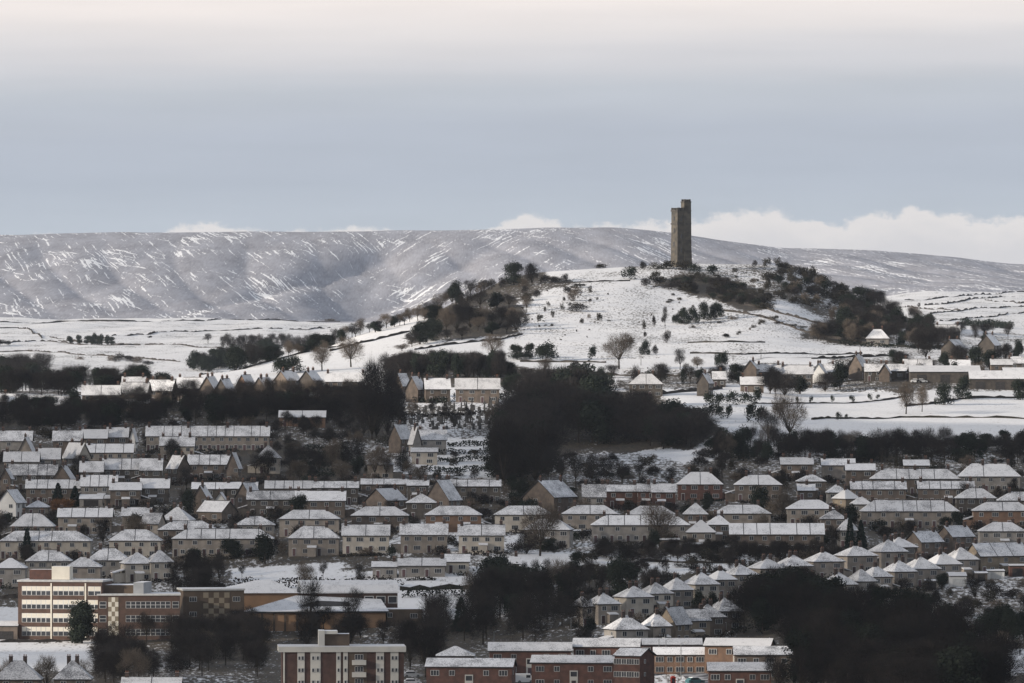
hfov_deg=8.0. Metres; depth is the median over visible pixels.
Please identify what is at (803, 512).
window
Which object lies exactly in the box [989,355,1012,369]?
house
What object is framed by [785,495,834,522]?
house
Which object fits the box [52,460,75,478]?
house
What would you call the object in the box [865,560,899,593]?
house
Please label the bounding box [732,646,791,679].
brick flats
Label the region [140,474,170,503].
house
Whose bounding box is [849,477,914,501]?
house
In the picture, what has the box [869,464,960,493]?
terraced houses
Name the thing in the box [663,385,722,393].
field wall
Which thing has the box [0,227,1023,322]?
moorland hills
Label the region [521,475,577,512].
house
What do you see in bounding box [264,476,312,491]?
house
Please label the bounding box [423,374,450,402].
house
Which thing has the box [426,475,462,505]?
house
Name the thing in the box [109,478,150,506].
house
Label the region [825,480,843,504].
house
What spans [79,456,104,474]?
house
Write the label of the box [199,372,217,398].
house
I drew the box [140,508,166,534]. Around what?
house
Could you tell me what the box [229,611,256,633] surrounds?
bare tree
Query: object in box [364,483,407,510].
house
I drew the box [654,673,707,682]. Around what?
road
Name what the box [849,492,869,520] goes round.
house
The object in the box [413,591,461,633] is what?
bare tree
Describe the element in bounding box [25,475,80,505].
house
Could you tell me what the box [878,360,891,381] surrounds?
house
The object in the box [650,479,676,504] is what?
house
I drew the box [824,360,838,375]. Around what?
house
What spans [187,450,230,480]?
house
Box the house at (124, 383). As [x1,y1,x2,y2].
[120,378,152,400]
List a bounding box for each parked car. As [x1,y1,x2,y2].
[404,671,421,676]
[404,678,421,682]
[685,677,704,682]
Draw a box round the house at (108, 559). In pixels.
[90,543,126,577]
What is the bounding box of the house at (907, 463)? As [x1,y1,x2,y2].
[902,455,929,467]
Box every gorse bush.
[520,292,532,300]
[570,283,584,287]
[594,264,606,267]
[647,271,660,279]
[648,262,662,268]
[661,260,674,268]
[672,260,691,269]
[681,283,691,290]
[685,287,698,292]
[696,272,705,281]
[717,295,732,301]
[745,288,758,294]
[753,293,767,302]
[756,303,766,307]
[757,287,764,296]
[760,271,772,279]
[762,257,771,265]
[763,282,770,289]
[763,303,774,308]
[772,289,787,298]
[774,257,781,265]
[775,268,788,275]
[777,262,790,269]
[782,286,791,292]
[786,275,798,282]
[787,265,798,275]
[788,296,802,303]
[800,265,819,276]
[801,297,822,304]
[818,289,832,297]
[830,295,839,304]
[831,282,846,293]
[840,289,850,294]
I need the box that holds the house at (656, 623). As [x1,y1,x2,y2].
[641,607,672,637]
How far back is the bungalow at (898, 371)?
2812.00 m
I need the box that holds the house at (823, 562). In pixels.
[804,546,851,577]
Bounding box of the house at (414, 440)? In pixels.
[407,423,422,456]
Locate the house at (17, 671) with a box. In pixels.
[0,654,43,682]
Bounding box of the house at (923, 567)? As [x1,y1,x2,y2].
[907,551,941,587]
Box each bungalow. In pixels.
[25,496,49,515]
[119,398,149,410]
[196,496,237,522]
[215,488,225,499]
[278,410,326,427]
[371,556,397,578]
[397,553,446,577]
[444,549,470,572]
[484,551,519,565]
[711,369,726,386]
[739,373,764,392]
[796,479,815,499]
[865,326,889,345]
[886,360,906,379]
[948,356,970,364]
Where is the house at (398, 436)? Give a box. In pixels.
[387,420,409,452]
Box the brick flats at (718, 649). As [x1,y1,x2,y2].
[703,638,775,673]
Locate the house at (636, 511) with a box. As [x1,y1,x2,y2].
[625,501,674,514]
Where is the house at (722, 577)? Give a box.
[709,564,737,597]
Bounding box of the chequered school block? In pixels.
[177,587,244,633]
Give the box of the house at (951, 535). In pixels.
[938,521,975,553]
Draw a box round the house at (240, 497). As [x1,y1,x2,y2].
[234,478,258,512]
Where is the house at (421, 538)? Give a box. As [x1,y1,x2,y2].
[390,519,448,552]
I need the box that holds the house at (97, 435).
[82,425,108,442]
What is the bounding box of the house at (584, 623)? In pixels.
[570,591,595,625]
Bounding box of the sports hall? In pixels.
[228,579,422,630]
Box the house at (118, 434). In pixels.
[107,423,129,442]
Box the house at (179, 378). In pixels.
[176,373,202,400]
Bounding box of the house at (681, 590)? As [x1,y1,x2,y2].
[663,572,694,607]
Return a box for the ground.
[0,264,1023,682]
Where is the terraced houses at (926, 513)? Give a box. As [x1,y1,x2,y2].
[859,495,959,527]
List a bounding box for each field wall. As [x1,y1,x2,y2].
[0,318,339,322]
[0,350,179,361]
[0,594,17,598]
[0,637,89,641]
[11,339,218,347]
[18,327,41,337]
[41,339,139,345]
[112,326,330,335]
[201,343,344,374]
[329,331,408,350]
[400,584,468,589]
[414,333,522,349]
[520,360,605,362]
[560,280,629,282]
[606,372,679,376]
[641,558,740,562]
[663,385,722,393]
[688,340,764,342]
[690,352,858,354]
[724,309,798,329]
[744,303,819,323]
[754,395,903,403]
[799,328,920,347]
[811,354,908,358]
[811,415,1023,419]
[816,379,863,382]
[900,305,959,309]
[904,395,1015,406]
[905,291,1023,299]
[924,295,1002,305]
[930,305,1023,313]
[939,311,1023,320]
[985,299,1023,303]
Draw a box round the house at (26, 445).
[18,433,34,451]
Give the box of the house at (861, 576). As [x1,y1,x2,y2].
[848,564,877,599]
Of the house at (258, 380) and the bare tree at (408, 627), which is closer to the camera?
the bare tree at (408, 627)
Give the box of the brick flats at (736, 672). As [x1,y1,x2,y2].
[706,662,771,682]
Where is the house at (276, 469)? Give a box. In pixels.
[247,441,281,473]
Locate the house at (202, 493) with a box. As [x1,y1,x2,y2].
[193,481,212,513]
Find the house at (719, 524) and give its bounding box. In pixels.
[706,510,728,542]
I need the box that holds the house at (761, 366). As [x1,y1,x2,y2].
[757,360,781,384]
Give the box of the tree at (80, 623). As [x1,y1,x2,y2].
[65,598,97,643]
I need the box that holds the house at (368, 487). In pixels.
[360,474,406,497]
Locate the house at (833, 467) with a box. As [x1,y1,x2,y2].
[820,454,855,480]
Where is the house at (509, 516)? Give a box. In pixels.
[494,501,545,531]
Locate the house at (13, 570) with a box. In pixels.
[0,553,27,586]
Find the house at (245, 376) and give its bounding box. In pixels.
[238,371,252,382]
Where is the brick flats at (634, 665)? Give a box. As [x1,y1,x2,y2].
[612,648,656,682]
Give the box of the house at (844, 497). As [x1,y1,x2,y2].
[831,484,857,514]
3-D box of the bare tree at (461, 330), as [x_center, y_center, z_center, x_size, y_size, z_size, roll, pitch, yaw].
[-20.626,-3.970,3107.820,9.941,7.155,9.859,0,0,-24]
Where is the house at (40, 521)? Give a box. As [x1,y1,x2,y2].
[2,508,55,536]
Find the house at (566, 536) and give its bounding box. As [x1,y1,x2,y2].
[523,514,573,547]
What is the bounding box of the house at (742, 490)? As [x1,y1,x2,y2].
[725,470,782,501]
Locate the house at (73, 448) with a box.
[62,438,92,468]
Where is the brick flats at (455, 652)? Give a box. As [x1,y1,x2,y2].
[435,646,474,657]
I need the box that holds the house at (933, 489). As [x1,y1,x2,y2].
[916,476,974,503]
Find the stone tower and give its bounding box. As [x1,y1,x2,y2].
[670,199,691,266]
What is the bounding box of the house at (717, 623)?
[701,598,726,636]
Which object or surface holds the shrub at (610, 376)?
on the ground
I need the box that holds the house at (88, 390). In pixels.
[81,381,121,406]
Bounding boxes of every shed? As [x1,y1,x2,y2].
[0,621,18,639]
[79,494,103,506]
[660,538,679,548]
[948,572,966,586]
[974,571,987,580]
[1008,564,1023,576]
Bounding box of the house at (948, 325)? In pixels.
[935,322,959,341]
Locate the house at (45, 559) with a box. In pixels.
[25,545,72,577]
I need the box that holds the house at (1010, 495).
[996,487,1023,504]
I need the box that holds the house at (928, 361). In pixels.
[903,356,932,377]
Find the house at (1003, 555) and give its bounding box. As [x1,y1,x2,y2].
[967,537,1023,572]
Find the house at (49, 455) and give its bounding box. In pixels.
[38,444,61,465]
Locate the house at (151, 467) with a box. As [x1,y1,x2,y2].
[131,454,163,481]
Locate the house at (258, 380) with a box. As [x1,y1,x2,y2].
[254,373,272,391]
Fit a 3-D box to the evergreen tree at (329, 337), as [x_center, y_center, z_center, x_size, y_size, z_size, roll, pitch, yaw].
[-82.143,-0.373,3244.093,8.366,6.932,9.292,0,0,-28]
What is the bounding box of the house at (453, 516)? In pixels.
[424,501,490,531]
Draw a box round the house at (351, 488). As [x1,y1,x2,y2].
[311,476,367,504]
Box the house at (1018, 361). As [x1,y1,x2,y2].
[1007,353,1023,366]
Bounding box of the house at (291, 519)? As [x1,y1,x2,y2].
[278,505,340,536]
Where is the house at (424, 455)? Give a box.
[410,447,438,464]
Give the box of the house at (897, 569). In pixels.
[883,555,917,589]
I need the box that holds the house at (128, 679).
[121,671,182,682]
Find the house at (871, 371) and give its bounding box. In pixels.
[863,360,883,381]
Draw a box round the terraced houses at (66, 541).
[0,526,92,559]
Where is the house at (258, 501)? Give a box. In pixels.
[238,486,294,516]
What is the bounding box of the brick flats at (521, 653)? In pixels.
[488,642,571,673]
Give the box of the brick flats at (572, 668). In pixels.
[530,655,614,682]
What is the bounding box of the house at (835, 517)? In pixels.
[819,505,843,535]
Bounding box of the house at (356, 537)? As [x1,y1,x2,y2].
[341,519,390,553]
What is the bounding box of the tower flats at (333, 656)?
[277,630,405,682]
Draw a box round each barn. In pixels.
[907,365,980,382]
[967,370,1023,389]
[1002,367,1023,369]
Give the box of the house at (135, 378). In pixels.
[121,373,145,381]
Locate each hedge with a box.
[0,582,13,588]
[111,505,128,508]
[140,578,160,582]
[145,448,238,453]
[146,500,165,506]
[184,550,245,559]
[191,474,221,480]
[206,518,226,523]
[228,575,404,587]
[293,470,335,476]
[303,444,339,449]
[303,460,334,466]
[339,552,385,556]
[402,585,466,597]
[404,396,452,403]
[404,576,436,580]
[405,410,490,416]
[420,464,491,471]
[437,454,490,461]
[439,447,488,454]
[447,440,485,446]
[453,392,511,401]
[453,571,466,575]
[461,499,493,503]
[468,549,510,555]
[507,528,523,533]
[609,503,634,509]
[687,498,724,501]
[716,630,736,637]
[731,624,753,632]
[838,339,943,349]
[909,585,930,591]
[960,317,1014,328]
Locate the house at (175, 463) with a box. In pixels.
[165,451,190,483]
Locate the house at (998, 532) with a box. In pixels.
[977,517,1023,542]
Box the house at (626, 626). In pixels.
[599,610,649,647]
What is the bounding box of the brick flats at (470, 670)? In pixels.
[424,658,516,682]
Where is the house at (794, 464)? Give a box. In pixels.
[771,453,813,479]
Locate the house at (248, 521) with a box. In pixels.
[237,511,275,535]
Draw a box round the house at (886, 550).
[868,534,908,568]
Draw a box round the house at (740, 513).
[706,500,771,522]
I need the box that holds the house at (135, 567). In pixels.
[111,547,149,582]
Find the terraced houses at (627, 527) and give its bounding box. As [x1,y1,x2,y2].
[590,510,690,542]
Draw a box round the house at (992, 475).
[957,459,1020,491]
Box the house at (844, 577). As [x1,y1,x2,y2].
[827,567,857,590]
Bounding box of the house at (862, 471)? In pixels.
[844,459,875,485]
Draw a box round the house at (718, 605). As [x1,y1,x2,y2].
[713,592,743,630]
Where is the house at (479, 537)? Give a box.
[457,519,504,553]
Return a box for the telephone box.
[670,676,675,682]
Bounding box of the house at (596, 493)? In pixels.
[581,479,606,503]
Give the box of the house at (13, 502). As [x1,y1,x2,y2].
[0,485,26,518]
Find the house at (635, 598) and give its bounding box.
[612,581,654,616]
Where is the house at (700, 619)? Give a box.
[684,603,711,637]
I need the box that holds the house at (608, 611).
[590,588,621,624]
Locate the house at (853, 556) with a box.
[834,541,878,573]
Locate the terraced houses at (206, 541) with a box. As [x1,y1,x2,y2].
[171,524,274,557]
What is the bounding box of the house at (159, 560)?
[148,545,173,580]
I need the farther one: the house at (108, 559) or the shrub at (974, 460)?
the shrub at (974, 460)
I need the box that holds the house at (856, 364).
[848,351,865,378]
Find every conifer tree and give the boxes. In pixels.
[19,528,33,558]
[51,483,63,499]
[67,486,79,506]
[451,597,469,632]
[844,515,856,547]
[855,520,867,549]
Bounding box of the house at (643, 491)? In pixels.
[636,479,651,504]
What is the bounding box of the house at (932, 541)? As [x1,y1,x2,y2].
[905,526,944,556]
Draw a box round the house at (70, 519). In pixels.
[57,503,120,533]
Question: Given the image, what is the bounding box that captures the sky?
[0,0,1023,263]
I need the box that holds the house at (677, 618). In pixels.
[660,600,694,637]
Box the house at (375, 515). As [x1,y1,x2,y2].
[341,502,409,531]
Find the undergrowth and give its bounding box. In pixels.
[0,412,1023,648]
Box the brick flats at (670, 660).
[653,647,704,673]
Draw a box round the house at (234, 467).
[225,448,242,480]
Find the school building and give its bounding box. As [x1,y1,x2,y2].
[17,566,151,639]
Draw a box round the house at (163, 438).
[159,432,180,460]
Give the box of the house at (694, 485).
[676,467,731,500]
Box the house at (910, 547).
[893,532,920,562]
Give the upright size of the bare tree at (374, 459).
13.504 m
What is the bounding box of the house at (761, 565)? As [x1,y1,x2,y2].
[747,553,785,574]
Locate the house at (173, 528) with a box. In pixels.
[157,516,214,544]
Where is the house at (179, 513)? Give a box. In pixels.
[165,502,195,523]
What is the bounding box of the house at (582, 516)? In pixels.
[561,500,618,530]
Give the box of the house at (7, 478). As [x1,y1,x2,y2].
[0,464,17,493]
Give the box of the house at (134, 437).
[128,424,138,453]
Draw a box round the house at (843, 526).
[837,513,858,547]
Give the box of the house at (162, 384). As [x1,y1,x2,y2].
[149,376,177,402]
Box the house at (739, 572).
[726,559,756,593]
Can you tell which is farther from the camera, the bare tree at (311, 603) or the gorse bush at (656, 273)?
the gorse bush at (656, 273)
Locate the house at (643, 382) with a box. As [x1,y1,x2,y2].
[628,370,663,396]
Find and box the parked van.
[516,673,530,682]
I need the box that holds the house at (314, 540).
[287,521,340,556]
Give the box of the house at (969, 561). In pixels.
[948,542,979,577]
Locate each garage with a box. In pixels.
[104,495,109,505]
[130,499,138,505]
[986,569,1004,578]
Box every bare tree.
[0,519,7,534]
[0,657,16,671]
[17,524,37,530]
[17,543,32,563]
[23,549,35,558]
[34,651,58,682]
[48,497,75,509]
[70,452,90,471]
[79,658,93,672]
[92,516,113,544]
[122,513,152,530]
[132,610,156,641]
[163,436,182,460]
[164,571,180,591]
[166,614,184,634]
[167,559,178,583]
[169,387,180,401]
[171,574,191,591]
[173,383,184,400]
[176,465,194,488]
[176,613,195,633]
[177,388,190,396]
[177,560,191,573]
[178,376,195,395]
[180,567,199,586]
[184,550,201,572]
[185,550,199,569]
[187,380,200,394]
[189,568,211,586]
[195,577,208,586]
[202,568,214,586]
[203,576,227,586]
[205,616,218,631]
[209,386,218,393]
[212,552,224,577]
[212,556,225,580]
[218,612,231,625]
[219,336,225,346]
[223,332,231,344]
[225,518,240,527]
[228,335,236,346]
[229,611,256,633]
[230,609,244,622]
[234,375,247,400]
[236,379,251,395]
[236,605,258,622]
[237,334,245,346]
[238,566,245,573]
[241,379,261,392]
[245,613,264,638]
[246,334,254,342]
[248,616,276,644]
[249,453,260,474]
[250,335,258,343]
[254,453,276,478]
[259,376,269,389]
[259,615,271,630]
[263,374,276,392]
[263,449,272,473]
[265,504,283,520]
[266,332,276,341]
[272,379,287,390]
[273,349,282,355]
[278,446,297,476]
[279,333,285,345]
[280,335,288,346]
[282,340,293,357]
[283,387,297,393]
[285,377,296,389]
[287,447,303,462]
[288,459,308,479]
[289,381,304,388]
[291,335,299,345]
[291,618,321,643]
[293,344,304,353]
[293,560,316,579]
[294,608,311,631]
[295,578,323,614]
[296,446,316,462]
[303,379,316,390]
[304,610,323,636]
[305,386,318,395]
[308,450,327,476]
[309,341,332,370]
[310,377,327,396]
[312,605,337,629]
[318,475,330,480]
[319,562,328,573]
[322,436,342,474]
[324,387,342,395]
[329,328,337,339]
[330,459,352,480]
[330,618,345,632]
[333,443,354,464]
[334,333,364,366]
[337,325,349,334]
[337,613,363,643]
[340,377,357,390]
[340,380,353,392]
[340,585,365,614]
[342,611,364,636]
[345,433,368,462]
[347,323,357,336]
[348,376,378,433]
[349,328,363,336]
[353,385,392,438]
[353,562,368,579]
[354,318,365,329]
[355,611,372,637]
[356,351,396,436]
[363,442,386,474]
[375,320,384,330]
[375,619,391,643]
[377,365,406,433]
[378,313,394,327]
[379,450,394,476]
[379,482,392,487]
[383,498,401,508]
[384,617,422,643]
[392,344,409,350]
[393,388,407,423]
[394,448,412,473]
[395,311,412,324]
[397,616,425,664]
[400,411,408,423]
[401,460,418,476]
[402,638,418,669]
[403,627,442,676]
[404,330,419,346]
[405,307,413,321]
[406,401,417,415]
[409,304,423,320]
[409,515,420,523]
[412,465,428,478]
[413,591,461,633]
[415,615,433,633]
[415,637,450,666]
[418,298,442,313]
[419,307,428,319]
[419,623,451,656]
[420,597,452,634]
[421,602,459,638]
[429,401,435,410]
[430,291,449,311]
[435,306,460,332]
[440,329,452,339]
[440,402,452,419]
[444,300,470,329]
[449,410,460,426]
[452,482,462,490]
[454,326,471,339]
[458,288,476,304]
[460,406,472,419]
[461,304,484,327]
[463,279,479,295]
[470,316,486,330]
[472,289,491,309]
[475,306,492,325]
[478,279,491,288]
[480,333,507,352]
[480,419,538,479]
[482,406,493,422]
[483,419,526,485]
[485,414,516,453]
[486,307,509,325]
[490,402,498,413]
[498,293,516,307]
[499,319,514,333]
[505,309,525,329]
[506,307,518,322]
[512,501,566,555]
[514,529,539,553]
[521,295,532,307]
[523,263,540,282]
[529,557,539,568]
[538,357,552,367]
[539,445,558,478]
[541,559,550,572]
[553,449,568,478]
[564,450,585,488]
[564,561,577,574]
[567,496,590,508]
[578,563,595,588]
[582,450,600,480]
[582,557,595,588]
[589,548,603,558]
[592,535,604,554]
[593,570,606,592]
[595,563,608,584]
[596,456,615,479]
[597,537,611,557]
[601,330,637,368]
[601,543,617,559]
[604,363,620,375]
[612,459,632,483]
[613,539,625,553]
[614,546,632,560]
[628,544,639,562]
[631,561,640,580]
[633,460,646,479]
[636,542,644,556]
[638,498,680,545]
[639,568,655,583]
[640,568,664,588]
[643,537,654,557]
[646,540,656,552]
[647,547,662,561]
[649,362,672,383]
[649,566,661,576]
[658,541,671,556]
[661,306,667,323]
[661,465,676,482]
[666,538,680,556]
[667,541,674,558]
[672,548,685,561]
[674,347,685,367]
[682,362,697,384]
[682,536,697,554]
[691,356,706,367]
[693,543,713,558]
[699,538,711,550]
[703,465,723,486]
[709,539,726,552]
[710,363,728,381]
[713,452,731,477]
[718,544,739,562]
[723,533,740,544]
[727,544,746,559]
[730,539,748,556]
[740,541,759,555]
[746,543,762,560]
[749,540,766,559]
[750,403,779,439]
[751,513,768,522]
[757,365,782,393]
[761,651,792,682]
[765,544,779,557]
[767,367,799,394]
[767,370,780,399]
[768,390,812,433]
[769,484,792,514]
[770,538,782,556]
[771,474,783,485]
[773,467,787,482]
[776,540,791,557]
[784,545,795,554]
[787,641,818,682]
[793,542,808,558]
[800,513,815,522]
[804,544,814,556]
[807,537,819,549]
[811,372,836,390]
[814,542,828,552]
[825,523,834,539]
[826,527,843,545]
[827,306,835,319]
[827,539,839,550]
[828,543,844,553]
[853,453,862,462]
[877,524,891,539]
[892,350,911,363]
[896,379,917,413]
[902,518,916,533]
[908,326,926,351]
[915,331,936,358]
[916,385,929,411]
[922,323,942,350]
[933,324,948,347]
[940,327,955,343]
[947,343,970,358]
[948,323,962,339]
[952,321,967,330]
[957,481,972,492]
[962,577,987,598]
[970,324,979,337]
[978,323,995,332]
[996,342,1016,358]
[998,440,1016,459]
[1003,324,1012,334]
[1006,477,1017,488]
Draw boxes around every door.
[0,631,12,639]
[1,551,4,558]
[84,500,97,506]
[130,500,136,505]
[130,574,133,581]
[292,548,295,555]
[317,548,320,555]
[346,545,349,552]
[402,569,405,576]
[404,545,407,552]
[425,569,428,576]
[427,545,430,552]
[449,565,452,572]
[601,615,604,623]
[917,375,926,382]
[940,375,949,382]
[953,579,962,586]
[975,382,984,388]
[978,574,984,579]
[991,572,1000,578]
[995,382,1004,389]
[1012,568,1022,575]
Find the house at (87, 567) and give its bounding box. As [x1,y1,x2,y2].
[67,552,102,578]
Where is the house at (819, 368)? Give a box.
[813,360,827,382]
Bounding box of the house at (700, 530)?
[685,515,716,548]
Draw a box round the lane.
[629,356,907,376]
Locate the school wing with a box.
[97,592,180,639]
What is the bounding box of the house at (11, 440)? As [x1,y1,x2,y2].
[0,427,33,451]
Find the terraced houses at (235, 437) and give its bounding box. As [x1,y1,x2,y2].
[145,422,270,450]
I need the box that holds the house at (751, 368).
[743,357,759,376]
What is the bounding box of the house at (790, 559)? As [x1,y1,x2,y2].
[778,550,813,572]
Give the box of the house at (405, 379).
[396,369,408,395]
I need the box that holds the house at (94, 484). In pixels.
[74,471,118,502]
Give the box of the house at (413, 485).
[406,475,429,500]
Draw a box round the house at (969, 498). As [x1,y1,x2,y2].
[954,483,996,514]
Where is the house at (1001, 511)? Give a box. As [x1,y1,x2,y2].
[963,497,1023,527]
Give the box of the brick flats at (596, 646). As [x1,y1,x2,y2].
[572,638,641,654]
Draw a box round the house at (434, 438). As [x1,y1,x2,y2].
[419,426,446,454]
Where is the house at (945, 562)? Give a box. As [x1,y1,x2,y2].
[928,547,962,582]
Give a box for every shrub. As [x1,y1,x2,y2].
[3,512,11,523]
[112,352,125,361]
[125,355,135,361]
[133,356,143,362]
[142,360,153,364]
[162,544,171,551]
[171,557,185,565]
[273,506,286,515]
[276,474,287,479]
[277,540,288,555]
[306,465,316,475]
[379,520,396,533]
[386,544,395,559]
[408,512,415,523]
[430,545,447,556]
[474,281,486,292]
[486,278,496,290]
[496,499,508,505]
[498,277,508,287]
[517,277,528,286]
[522,285,528,292]
[523,315,529,325]
[532,290,543,297]
[539,274,551,283]
[549,276,561,282]
[560,273,568,281]
[563,286,573,292]
[566,302,587,310]
[567,289,576,300]
[567,360,578,369]
[573,287,582,295]
[573,531,581,541]
[575,479,592,486]
[587,344,596,359]
[605,372,615,383]
[619,265,637,279]
[630,364,642,379]
[632,499,649,508]
[640,261,646,269]
[640,277,651,286]
[651,276,662,284]
[652,344,657,354]
[662,281,679,288]
[662,329,670,342]
[669,571,680,579]
[678,505,689,512]
[679,367,687,383]
[687,263,702,272]
[691,449,706,458]
[696,367,703,379]
[702,391,719,405]
[702,402,714,413]
[705,264,719,274]
[705,286,718,294]
[707,276,719,285]
[708,292,716,297]
[715,392,724,403]
[715,403,725,418]
[717,277,733,285]
[724,390,739,404]
[725,404,732,417]
[725,553,735,568]
[726,282,738,288]
[728,370,735,381]
[728,473,742,480]
[733,467,752,473]
[735,296,742,302]
[737,282,746,287]
[738,391,754,402]
[744,400,758,421]
[746,294,754,303]
[750,297,761,306]
[752,387,762,402]
[755,295,772,302]
[755,405,763,419]
[765,292,775,298]
[769,452,785,459]
[773,274,782,283]
[781,281,787,288]
[789,286,799,294]
[791,472,801,481]
[793,282,803,292]
[797,266,805,274]
[797,276,810,285]
[801,292,809,299]
[808,285,822,294]
[813,276,824,287]
[820,279,831,289]
[824,535,829,546]
[828,287,838,294]
[835,412,841,419]
[868,518,886,531]
[893,518,904,531]
[957,464,965,473]
[958,455,975,465]
[963,509,971,518]
[973,360,985,369]
[973,447,983,460]
[984,583,1006,598]
[992,484,1003,498]
[1008,457,1016,468]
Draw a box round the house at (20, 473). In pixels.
[8,459,58,490]
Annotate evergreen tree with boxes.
[66,335,73,342]
[76,334,82,343]
[87,336,93,344]
[91,332,96,344]
[97,334,103,344]
[103,335,109,344]
[109,337,114,344]
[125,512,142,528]
[171,448,180,456]
[181,488,197,514]
[185,547,202,563]
[220,538,245,558]
[251,530,279,563]
[260,347,275,361]
[264,345,280,360]
[271,355,306,371]
[285,493,309,513]
[293,343,309,353]
[302,476,320,480]
[305,338,319,350]
[307,332,321,349]
[318,333,335,347]
[335,328,346,341]
[349,455,365,474]
[369,320,381,331]
[389,315,398,326]
[409,320,433,343]
[424,303,443,317]
[425,316,443,340]
[447,279,463,304]
[479,427,529,476]
[482,321,500,333]
[486,408,508,447]
[488,291,504,307]
[502,260,525,284]
[505,474,516,491]
[506,343,525,359]
[507,476,530,498]
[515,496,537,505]
[523,342,535,358]
[523,421,557,474]
[535,341,558,359]
[541,537,559,551]
[568,549,582,568]
[583,615,596,633]
[603,555,639,597]
[638,340,651,354]
[645,528,661,548]
[672,313,680,323]
[677,306,691,323]
[687,306,700,322]
[690,589,704,607]
[697,300,710,319]
[700,491,712,509]
[706,590,718,603]
[708,302,720,318]
[714,350,729,365]
[716,302,724,316]
[727,362,745,381]
[750,484,772,509]
[759,440,773,463]
[790,375,810,393]
[830,360,848,389]
[843,502,861,524]
[887,349,899,361]
[933,382,954,404]
[934,573,947,588]
[937,515,952,529]
[938,351,950,364]
[951,511,963,524]
[953,374,971,398]
[968,345,982,364]
[973,611,995,640]
[980,349,999,369]
[985,601,1012,640]
[998,430,1011,439]
[1000,606,1023,640]
[1011,378,1023,399]
[1013,338,1023,355]
[1016,608,1023,639]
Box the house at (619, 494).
[606,480,636,508]
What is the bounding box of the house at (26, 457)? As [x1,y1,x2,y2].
[3,447,40,467]
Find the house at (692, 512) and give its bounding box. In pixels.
[682,498,708,526]
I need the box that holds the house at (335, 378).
[324,369,365,386]
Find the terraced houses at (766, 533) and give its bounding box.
[728,518,824,550]
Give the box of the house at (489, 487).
[449,475,500,502]
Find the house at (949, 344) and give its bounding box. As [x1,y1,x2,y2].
[940,336,967,358]
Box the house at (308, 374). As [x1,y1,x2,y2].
[298,367,321,389]
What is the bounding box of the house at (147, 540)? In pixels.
[108,525,162,557]
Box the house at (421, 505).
[401,489,436,519]
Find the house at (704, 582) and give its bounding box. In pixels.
[684,567,720,602]
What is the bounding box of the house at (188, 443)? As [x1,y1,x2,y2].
[179,432,203,456]
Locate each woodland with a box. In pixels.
[0,337,284,390]
[0,360,175,395]
[0,383,357,429]
[85,611,272,682]
[280,404,390,444]
[378,348,607,389]
[449,553,598,643]
[486,360,720,456]
[702,424,1023,463]
[720,559,1023,682]
[807,284,935,344]
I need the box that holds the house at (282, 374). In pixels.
[274,367,299,390]
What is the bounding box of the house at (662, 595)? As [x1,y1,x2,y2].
[642,577,674,612]
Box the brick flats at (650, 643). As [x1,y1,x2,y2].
[641,638,702,650]
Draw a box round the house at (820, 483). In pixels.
[795,470,826,498]
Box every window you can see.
[13,570,20,573]
[124,551,130,555]
[125,542,131,546]
[143,565,149,569]
[150,542,156,546]
[189,597,196,601]
[233,597,239,601]
[311,502,316,506]
[335,502,341,506]
[355,654,362,659]
[355,666,362,671]
[355,679,362,682]
[356,537,362,541]
[369,517,375,521]
[376,596,385,602]
[378,546,384,550]
[379,537,385,541]
[386,570,392,574]
[388,596,396,602]
[397,517,403,521]
[410,613,417,617]
[414,536,420,540]
[425,504,431,508]
[430,670,438,675]
[434,569,441,572]
[437,536,443,540]
[449,670,454,675]
[458,565,465,568]
[471,546,477,550]
[472,537,478,541]
[483,670,488,675]
[493,654,501,657]
[494,546,500,550]
[495,537,501,541]
[499,670,506,675]
[513,516,518,520]
[536,666,543,671]
[536,679,543,682]
[554,666,559,671]
[560,531,566,535]
[576,650,583,654]
[579,524,584,528]
[588,666,592,671]
[590,650,595,654]
[596,498,602,502]
[602,650,609,654]
[603,666,611,671]
[611,606,617,610]
[614,658,620,663]
[614,671,620,676]
[626,659,633,664]
[626,671,633,676]
[636,631,643,635]
[642,609,648,613]
[643,599,649,603]
[656,657,663,661]
[656,667,663,671]
[664,595,670,599]
[667,657,672,661]
[667,667,672,671]
[676,657,683,661]
[676,667,683,671]
[684,592,690,596]
[684,601,690,605]
[687,657,692,661]
[687,667,692,671]
[696,657,703,661]
[696,667,703,671]
[699,623,705,627]
[709,649,716,653]
[710,586,716,590]
[711,674,719,679]
[714,629,721,633]
[715,619,722,623]
[721,526,727,530]
[725,674,730,679]
[726,649,731,653]
[728,581,734,585]
[732,515,738,519]
[738,658,745,661]
[750,674,754,679]
[761,674,768,679]
[801,510,807,514]
[866,557,872,561]
[884,578,890,582]
[908,573,913,577]
[930,570,936,574]
[952,566,957,570]
[969,561,975,565]
[992,512,998,516]
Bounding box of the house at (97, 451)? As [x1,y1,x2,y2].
[86,439,134,459]
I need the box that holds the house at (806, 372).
[781,361,813,387]
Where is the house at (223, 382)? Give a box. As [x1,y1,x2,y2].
[214,375,236,394]
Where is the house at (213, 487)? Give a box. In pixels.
[191,478,227,504]
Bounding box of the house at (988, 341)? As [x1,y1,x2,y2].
[978,331,1000,356]
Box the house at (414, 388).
[404,372,423,402]
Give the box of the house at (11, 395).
[0,390,16,414]
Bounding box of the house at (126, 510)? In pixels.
[121,502,152,528]
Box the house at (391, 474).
[366,449,401,477]
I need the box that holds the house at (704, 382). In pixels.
[696,369,713,395]
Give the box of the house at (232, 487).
[224,477,258,504]
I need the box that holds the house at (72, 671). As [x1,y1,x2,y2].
[52,654,93,682]
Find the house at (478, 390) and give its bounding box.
[455,374,499,403]
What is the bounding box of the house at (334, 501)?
[294,486,354,516]
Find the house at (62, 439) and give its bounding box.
[52,426,83,455]
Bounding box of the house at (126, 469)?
[102,454,139,481]

